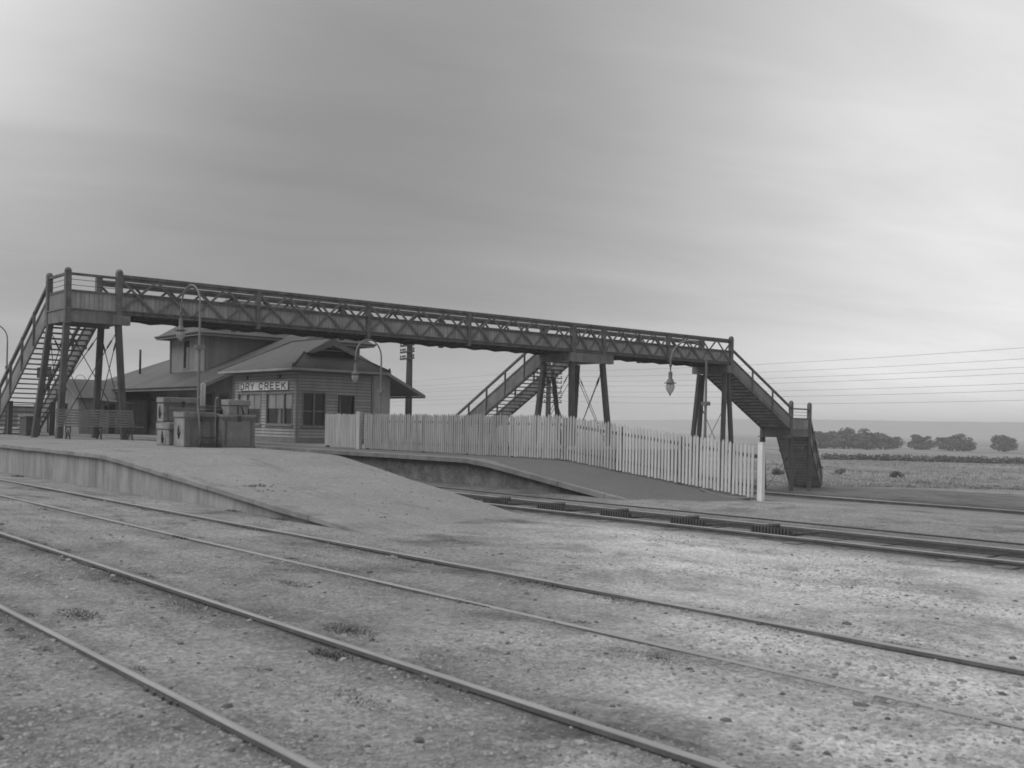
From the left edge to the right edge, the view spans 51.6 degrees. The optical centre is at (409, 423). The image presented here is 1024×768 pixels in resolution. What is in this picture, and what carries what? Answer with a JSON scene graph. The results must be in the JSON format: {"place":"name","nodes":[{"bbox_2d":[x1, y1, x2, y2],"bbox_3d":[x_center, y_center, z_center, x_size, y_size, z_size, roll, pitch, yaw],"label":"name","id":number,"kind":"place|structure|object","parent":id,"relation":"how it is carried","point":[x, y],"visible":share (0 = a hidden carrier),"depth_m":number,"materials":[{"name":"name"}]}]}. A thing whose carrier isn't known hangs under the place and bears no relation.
{"place":"outdoors","nodes":[
{"label":"outdoors","id":0,"kind":"place"},
{"bbox_2d":[0,404,33,426],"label":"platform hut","id":1,"kind":"object","parent":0,"point":[18,413],"visible":0.28,"depth_m":84.12,"materials":[{"name":"wood"}]},
{"bbox_2d":[107,299,424,442],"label":"station building","id":2,"kind":"structure","parent":0,"point":[315,373],"depth_m":48.26,"materials":[{"name":"paint"}]},
{"bbox_2d":[159,393,167,396],"bbox_3d":[-13.867,-0.534,59.082,0.058,2.320,1.060,1,0,-37],"label":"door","id":3,"kind":"structure","parent":2,"relation":"in","point":[163,394],"depth_m":59.00,"materials":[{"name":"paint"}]},
{"bbox_2d":[182,341,189,368],"bbox_3d":[-12.097,-3.734,57.112,0.130,1.530,0.820,1,0,-37],"label":"window","id":4,"kind":"structure","parent":2,"relation":"in","point":[186,366],"depth_m":57.03,"materials":[{"name":"glass"}]},
{"bbox_2d":[205,392,213,405],"bbox_3d":[-10.452,-0.464,54.582,0.058,2.320,1.160,1,0,-37],"label":"door","id":5,"kind":"structure","parent":2,"relation":"in","point":[209,398],"depth_m":54.49,"materials":[{"name":"paint"}]},
{"bbox_2d":[219,394,228,405],"bbox_3d":[-9.436,-0.654,53.216,0.098,1.700,1.000,1,0,-37],"label":"window","id":6,"kind":"structure","parent":2,"relation":"in","point":[221,396],"depth_m":53.32,"materials":[{"name":"paint"}]},
{"bbox_2d":[238,393,261,425],"bbox_3d":[-7.335,-0.663,48.219,0.202,1.475,2.320,1,0,-37],"label":"window","id":7,"kind":"structure","parent":2,"relation":"in","point":[255,398],"depth_m":47.98,"materials":[{"name":"paint"}]},
{"bbox_2d":[240,381,287,390],"bbox_3d":[-6.571,-1.680,47.094,0.055,0.370,4.350,1,0,-37],"label":"station sign","id":8,"kind":"object","parent":2,"relation":"attached to","point":[276,385],"visible":1,"depth_m":46.96,"materials":[{"name":"white wood"}]},
{"bbox_2d":[264,392,292,425],"bbox_3d":[-5.697,-0.629,46.060,0.202,1.475,2.440,1,0,-37],"label":"window","id":9,"kind":"structure","parent":2,"relation":"in","point":[284,400],"depth_m":46.18,"materials":[{"name":"paint"}]},
{"bbox_2d":[300,392,325,427],"bbox_3d":[-4.139,-0.587,45.411,1.320,1.555,0.160,1,0,-37],"label":"window","id":10,"kind":"structure","parent":2,"relation":"in","point":[313,411],"depth_m":45.42,"materials":[{"name":"paint"}]},
{"bbox_2d":[338,395,354,414],"bbox_3d":[-2.839,-0.288,46.462,0.850,1.900,0.147,1,0,-37],"label":"window","id":11,"kind":"structure","parent":2,"relation":"in","point":[353,397],"depth_m":46.39,"materials":[{"name":"paint"}]},
{"bbox_2d":[0,426,1023,767],"bbox_3d":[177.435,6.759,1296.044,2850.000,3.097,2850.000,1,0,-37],"label":"ground","id":12,"kind":"structure","parent":0,"point":[648,704],"depth_m":8.77,"materials":[{"name":"grey gravel"}]},
{"bbox_2d":[0,432,515,534],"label":"platform","id":13,"kind":"structure","parent":12,"relation":"on","point":[195,475],"depth_m":21.95,"materials":[{"name":"concrete"}]},
{"bbox_2d":[0,326,7,432],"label":"gooseneck lamp","id":14,"kind":"object","parent":13,"relation":"on","point":[5,426],"visible":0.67,"depth_m":46.04,"materials":[{"name":"metal"}]},
{"bbox_2d":[19,416,41,435],"bbox_3d":[-14.814,0.101,40.986,0.610,0.810,0.880,1,0,-37],"label":"trash bin","id":15,"kind":"object","parent":13,"relation":"on","point":[26,422],"visible":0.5,"depth_m":40.63,"materials":[{"name":"grey metal"}]},
{"bbox_2d":[55,408,143,439],"bbox_3d":[-10.793,0.035,36.602,2.970,1.083,0.737,1,0,-37],"label":"slatted bench","id":16,"kind":"object","parent":13,"relation":"on","point":[127,418],"visible":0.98,"depth_m":36.66,"materials":[{"name":"paint"}]},
{"bbox_2d":[156,422,173,445],"bbox_3d":[-6.934,0.308,30.829,0.792,0.680,0.948,1,0,-37],"label":"travel trunk","id":17,"kind":"object","parent":13,"relation":"on","point":[165,434],"visible":0.54,"depth_m":30.50,"materials":[{"name":"wood"}]},
{"bbox_2d":[157,397,196,421],"bbox_3d":[-6.848,-0.401,31.147,1.292,0.738,0.528,1,0,-37],"label":"travel trunk","id":18,"kind":"object","parent":17,"relation":"on","point":[167,407],"visible":0.59,"depth_m":30.81,"materials":[{"name":"wood"}]},
{"bbox_2d":[175,284,205,408],"bbox_3d":[-6.575,-1.749,31.309,0.390,4.807,1.610,1,0,-37],"label":"gooseneck lamp","id":19,"kind":"object","parent":13,"relation":"on","point":[180,334],"visible":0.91,"depth_m":30.75,"materials":[{"name":"metal"}]},
{"bbox_2d":[173,412,216,446],"bbox_3d":[-6.078,0.170,29.606,1.032,0.990,0.768,1,0,-37],"label":"travel trunk","id":20,"kind":"object","parent":13,"relation":"on","point":[186,429],"visible":0.85,"depth_m":29.29,"materials":[{"name":"wood"}]},
{"bbox_2d":[199,406,220,412],"bbox_3d":[-5.693,-0.414,30.037,0.490,0.185,0.466,1,0,-37],"label":"suitcase","id":21,"kind":"object","parent":20,"relation":"on","point":[208,409],"visible":0.8,"depth_m":29.89,"materials":[{"name":"leather"}]},
{"bbox_2d":[200,383,205,405],"bbox_3d":[-6.094,-0.250,30.925,0.150,1.890,0.143,1,0,-37],"label":"wooden post","id":22,"kind":"object","parent":13,"relation":"on","point":[202,394],"visible":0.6,"depth_m":30.86,"materials":[{"name":"white wood"}]},
{"bbox_2d":[195,396,220,447],"bbox_3d":[-5.598,-0.035,29.207,0.680,1.441,0.416,1,0,-37],"label":"sack barrow","id":23,"kind":"object","parent":13,"relation":"on","point":[216,443],"visible":0.99,"depth_m":29.21,"materials":[{"name":"metal"}]},
{"bbox_2d":[216,414,255,447],"bbox_3d":[-5.062,0.221,30.127,1.103,0.950,0.728,1,0,-37],"label":"travel trunk","id":24,"kind":"object","parent":13,"relation":"on","point":[235,431],"visible":0.82,"depth_m":29.81,"materials":[{"name":"wood"}]},
{"bbox_2d":[221,399,250,414],"bbox_3d":[-4.985,-0.468,30.165,0.720,0.428,0.468,1,0,-37],"label":"travel trunk","id":25,"kind":"object","parent":24,"relation":"on","point":[234,407],"visible":0.94,"depth_m":29.97,"materials":[{"name":"leather"}]},
{"bbox_2d":[0,532,735,767],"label":"railway track","id":26,"kind":"structure","parent":12,"relation":"on","point":[171,697],"depth_m":6.52,"materials":[{"name":"grey metal"}]},
{"bbox_2d":[351,339,384,414],"bbox_3d":[-1.578,-0.736,38.852,0.390,4.807,1.610,1,0,45],"label":"gooseneck lamp","id":27,"kind":"object","parent":12,"relation":"on","point":[355,375],"visible":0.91,"depth_m":39.19,"materials":[{"name":"metal"}]},
{"bbox_2d":[0,427,775,501],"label":"platform","id":28,"kind":"structure","parent":12,"relation":"on","point":[555,475],"depth_m":28.09,"materials":[{"name":"concrete"}]},
{"bbox_2d":[17,414,49,431],"bbox_3d":[-21.270,-0.043,59.499,0.073,0.994,5.900,1,0,-37],"label":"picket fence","id":29,"kind":"object","parent":28,"relation":"on","point":[44,428],"visible":0.3,"depth_m":58.20,"materials":[{"name":"white wood"}]},
{"bbox_2d":[37,366,51,432],"bbox_3d":[-20.146,-1.283,57.947,0.140,3.680,2.300,1,0,-37],"label":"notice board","id":30,"kind":"object","parent":28,"relation":"on","point":[48,372],"visible":0.31,"depth_m":57.39,"materials":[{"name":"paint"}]},
{"bbox_2d":[54,379,153,433],"bbox_3d":[-17.543,-0.970,60.216,4.540,3.060,5.360,1,0,-37],"label":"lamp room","id":31,"kind":"object","parent":28,"relation":"on","point":[136,402],"visible":0.49,"depth_m":59.03,"materials":[{"name":"wood"}]},
{"bbox_2d":[109,404,114,433],"bbox_3d":[-16.685,-0.257,58.868,0.300,1.630,0.038,1,0,-37],"label":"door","id":32,"kind":"structure","parent":31,"relation":"in","point":[111,429],"depth_m":58.85,"materials":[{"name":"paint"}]},
{"bbox_2d":[325,411,362,448],"bbox_3d":[-2.376,0.241,37.591,0.171,1.360,2.355,1,0,-36],"label":"picket fence","id":33,"kind":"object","parent":28,"relation":"on","point":[342,430],"depth_m":37.43,"materials":[{"name":"white wood"}]},
{"bbox_2d":[364,413,765,500],"bbox_3d":[3.247,0.829,30.194,0.250,2.215,15.965,1,0,-37],"label":"picket fence","id":34,"kind":"object","parent":28,"relation":"on","point":[438,428],"visible":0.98,"depth_m":28.58,"materials":[{"name":"white paint"}]},
{"bbox_2d":[699,488,750,499],"bbox_3d":[7.292,1.653,24.438,0.126,0.224,1.439,1,0,-35],"label":"plank","id":35,"kind":"object","parent":28,"relation":"on","point":[744,498],"visible":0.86,"depth_m":24.27,"materials":[{"name":"grey wood"}]},
{"bbox_2d":[400,344,414,438],"bbox_3d":[-0.052,-1.506,62.960,0.450,9.050,1.913,1,0,-25],"label":"telegraph pole","id":36,"kind":"object","parent":12,"relation":"on","point":[409,362],"visible":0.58,"depth_m":62.80,"materials":[{"name":"wood"}]},
{"bbox_2d":[0,267,822,490],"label":"footbridge","id":37,"kind":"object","parent":12,"relation":"on","point":[730,378],"visible":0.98,"depth_m":46.04,"materials":[{"name":"paint"}]},
{"bbox_2d":[0,475,929,717],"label":"weeds","id":38,"kind":"object","parent":12,"relation":"on","point":[334,655],"visible":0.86,"depth_m":8.57,"materials":[{"name":"grey plant"}]},
{"bbox_2d":[0,479,1023,730],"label":"railway track","id":39,"kind":"structure","parent":12,"relation":"on","point":[776,625],"depth_m":9.56,"materials":[{"name":"grey metal"}]},
{"bbox_2d":[0,444,1023,767],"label":"clinker","id":40,"kind":"object","parent":12,"relation":"on","point":[416,740],"visible":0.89,"depth_m":7.26,"materials":[{"name":"black stone"}]},
{"bbox_2d":[536,362,561,443],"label":"telegraph pole","id":41,"kind":"object","parent":12,"relation":"on","point":[548,402],"visible":0.32,"depth_m":91.88,"materials":[{"name":"grey wood"}]},
{"bbox_2d":[392,390,1023,401],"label":"telegraph wire","id":42,"kind":"object","parent":41,"relation":"attached to","point":[783,396],"visible":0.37,"depth_m":62.74,"materials":[{"name":"grey metal"}]},
{"bbox_2d":[403,400,1016,405],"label":"telegraph wire","id":43,"kind":"object","parent":41,"relation":"attached to","point":[822,403],"visible":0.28,"depth_m":64.59,"materials":[{"name":"grey metal"}]},
{"bbox_2d":[412,359,1014,386],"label":"telegraph wire","id":44,"kind":"object","parent":41,"relation":"attached to","point":[751,372],"visible":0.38,"depth_m":67.13,"materials":[{"name":"grey metal"}]},
{"bbox_2d":[422,348,1014,380],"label":"telegraph wire","id":45,"kind":"object","parent":41,"relation":"attached to","point":[777,363],"visible":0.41,"depth_m":63.93,"materials":[{"name":"grey metal"}]},
{"bbox_2d":[421,373,1020,392],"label":"telegraph wire","id":46,"kind":"object","parent":41,"relation":"attached to","point":[828,381],"visible":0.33,"depth_m":61.37,"materials":[{"name":"grey metal"}]},
{"bbox_2d":[424,367,1018,389],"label":"telegraph wire","id":47,"kind":"object","parent":41,"relation":"attached to","point":[816,376],"visible":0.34,"depth_m":63.47,"materials":[{"name":"grey metal"}]},
{"bbox_2d":[436,383,1023,396],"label":"telegraph wire","id":48,"kind":"object","parent":41,"relation":"attached to","point":[844,389],"visible":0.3,"depth_m":59.66,"materials":[{"name":"grey metal"}]},
{"bbox_2d":[665,340,709,487],"bbox_3d":[8.421,-0.141,31.954,1.610,4.807,0.390,1,0,-21],"label":"gooseneck lamp","id":49,"kind":"object","parent":12,"relation":"on","point":[670,385],"visible":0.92,"depth_m":32.09,"materials":[{"name":"metal"}]},
{"bbox_2d":[434,486,1023,544],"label":"signal wire pipe","id":50,"kind":"object","parent":12,"relation":"on","point":[755,518],"visible":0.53,"depth_m":19.06,"materials":[{"name":"metal"}]},
{"bbox_2d":[453,492,1023,569],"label":"railway track","id":51,"kind":"structure","parent":12,"relation":"on","point":[981,559],"depth_m":16.24,"materials":[{"name":"steel"}]},
{"bbox_2d":[483,497,530,504],"bbox_3d":[2.103,1.651,22.462,0.835,0.125,0.740,1,0,-37],"label":"rod roller frame","id":52,"kind":"object","parent":51,"relation":"on","point":[497,500],"visible":0.91,"depth_m":22.23,"materials":[{"name":"metal"}]},
{"bbox_2d":[537,502,588,511],"bbox_3d":[3.101,1.671,21.148,0.835,0.125,0.740,1,0,-37],"label":"rod roller frame","id":53,"kind":"object","parent":51,"relation":"on","point":[553,506],"visible":0.94,"depth_m":20.91,"materials":[{"name":"metal"}]},
{"bbox_2d":[600,508,655,518],"bbox_3d":[4.128,1.692,19.794,0.835,0.125,0.740,1,0,-37],"label":"rod roller frame","id":54,"kind":"object","parent":51,"relation":"on","point":[623,513],"visible":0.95,"depth_m":19.57,"materials":[{"name":"metal"}]},
{"bbox_2d":[670,515,731,526],"bbox_3d":[5.126,1.713,18.480,0.835,0.125,0.740,1,0,-37],"label":"rod roller frame","id":55,"kind":"object","parent":51,"relation":"on","point":[690,520],"visible":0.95,"depth_m":18.25,"materials":[{"name":"metal"}]},
{"bbox_2d":[462,495,1023,553],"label":"point rod","id":56,"kind":"object","parent":51,"relation":"on","point":[804,530],"visible":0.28,"depth_m":16.72,"materials":[{"name":"metal"}]},
{"bbox_2d":[465,496,1023,554],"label":"point rod","id":57,"kind":"object","parent":51,"relation":"on","point":[815,532],"visible":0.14,"depth_m":16.38,"materials":[{"name":"metal"}]},
{"bbox_2d":[468,497,1023,556],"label":"point rod","id":58,"kind":"object","parent":51,"relation":"on","point":[812,533],"visible":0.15,"depth_m":16.21,"materials":[{"name":"metal"}]},
{"bbox_2d":[471,498,1023,557],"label":"point rod","id":59,"kind":"object","parent":51,"relation":"on","point":[819,535],"visible":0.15,"depth_m":15.92,"materials":[{"name":"metal"}]},
{"bbox_2d":[751,523,818,535],"bbox_3d":[6.123,1.733,17.165,0.835,0.125,0.740,1,0,-37],"label":"rod roller frame","id":60,"kind":"object","parent":51,"relation":"on","point":[769,528],"visible":0.95,"depth_m":16.93,"materials":[{"name":"metal"}]},
{"bbox_2d":[771,467,785,474],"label":"bush","id":61,"kind":"object","parent":12,"relation":"on","point":[774,470],"visible":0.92,"depth_m":87.90,"materials":[{"name":"grey plant"}]},
{"bbox_2d":[814,431,833,448],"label":"tree","id":62,"kind":"object","parent":12,"relation":"on","point":[823,441],"visible":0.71,"depth_m":280.19,"materials":[{"name":"grey plant"}]},
{"bbox_2d":[834,469,845,473],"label":"bush","id":63,"kind":"object","parent":12,"relation":"on","point":[840,471],"visible":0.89,"depth_m":91.79,"materials":[{"name":"grey plant"}]},
{"bbox_2d":[826,427,859,448],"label":"tree","id":64,"kind":"object","parent":12,"relation":"on","point":[843,439],"visible":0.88,"depth_m":288.28,"materials":[{"name":"grey plant"}]},
{"bbox_2d":[850,428,881,449],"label":"tree","id":65,"kind":"object","parent":12,"relation":"on","point":[866,440],"visible":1,"depth_m":283.08,"materials":[{"name":"grey plant"}]},
{"bbox_2d":[709,488,1023,514],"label":"railway track","id":66,"kind":"structure","parent":12,"relation":"on","point":[1016,512],"depth_m":31.16,"materials":[{"name":"grey metal"}]},
{"bbox_2d":[875,432,905,449],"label":"tree","id":67,"kind":"object","parent":12,"relation":"on","point":[887,441],"visible":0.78,"depth_m":297.59,"materials":[{"name":"grey plant"}]},
{"bbox_2d":[890,471,904,476],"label":"bush","id":68,"kind":"object","parent":12,"relation":"on","point":[896,473],"visible":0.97,"depth_m":87.92,"materials":[{"name":"grey plant"}]},
{"bbox_2d":[907,434,934,449],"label":"tree","id":69,"kind":"object","parent":12,"relation":"on","point":[917,442],"visible":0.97,"depth_m":308.54,"materials":[{"name":"grey plant"}]},
{"bbox_2d":[819,452,1023,463],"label":"hedge","id":70,"kind":"object","parent":12,"relation":"on","point":[940,458],"visible":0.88,"depth_m":147.10,"materials":[{"name":"grey plant"}]},
{"bbox_2d":[930,433,968,450],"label":"tree","id":71,"kind":"object","parent":12,"relation":"on","point":[950,443],"visible":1,"depth_m":298.33,"materials":[{"name":"grey plant"}]},
{"bbox_2d":[953,437,976,450],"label":"tree","id":72,"kind":"object","parent":12,"relation":"on","point":[971,444],"visible":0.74,"depth_m":298.53,"materials":[{"name":"grey plant"}]},
{"bbox_2d":[989,435,1018,451],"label":"tree","id":73,"kind":"object","parent":12,"relation":"on","point":[1003,443],"visible":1,"depth_m":303.76,"materials":[{"name":"grey plant"}]},
{"bbox_2d":[0,0,1023,421],"label":"sky","id":74,"kind":"structure","parent":0,"point":[802,182],"materials":[{"name":"grey"}]},
{"bbox_2d":[414,419,1023,439],"bbox_3d":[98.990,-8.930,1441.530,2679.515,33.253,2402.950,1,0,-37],"label":"hills","id":75,"kind":"structure","parent":0,"point":[983,430],"depth_m":1672.63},
{"bbox_2d":[660,454,1023,489],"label":"grass","id":76,"kind":"structure","parent":0,"point":[867,483],"depth_m":86.72,"materials":[{"name":"plant"}]}
]}

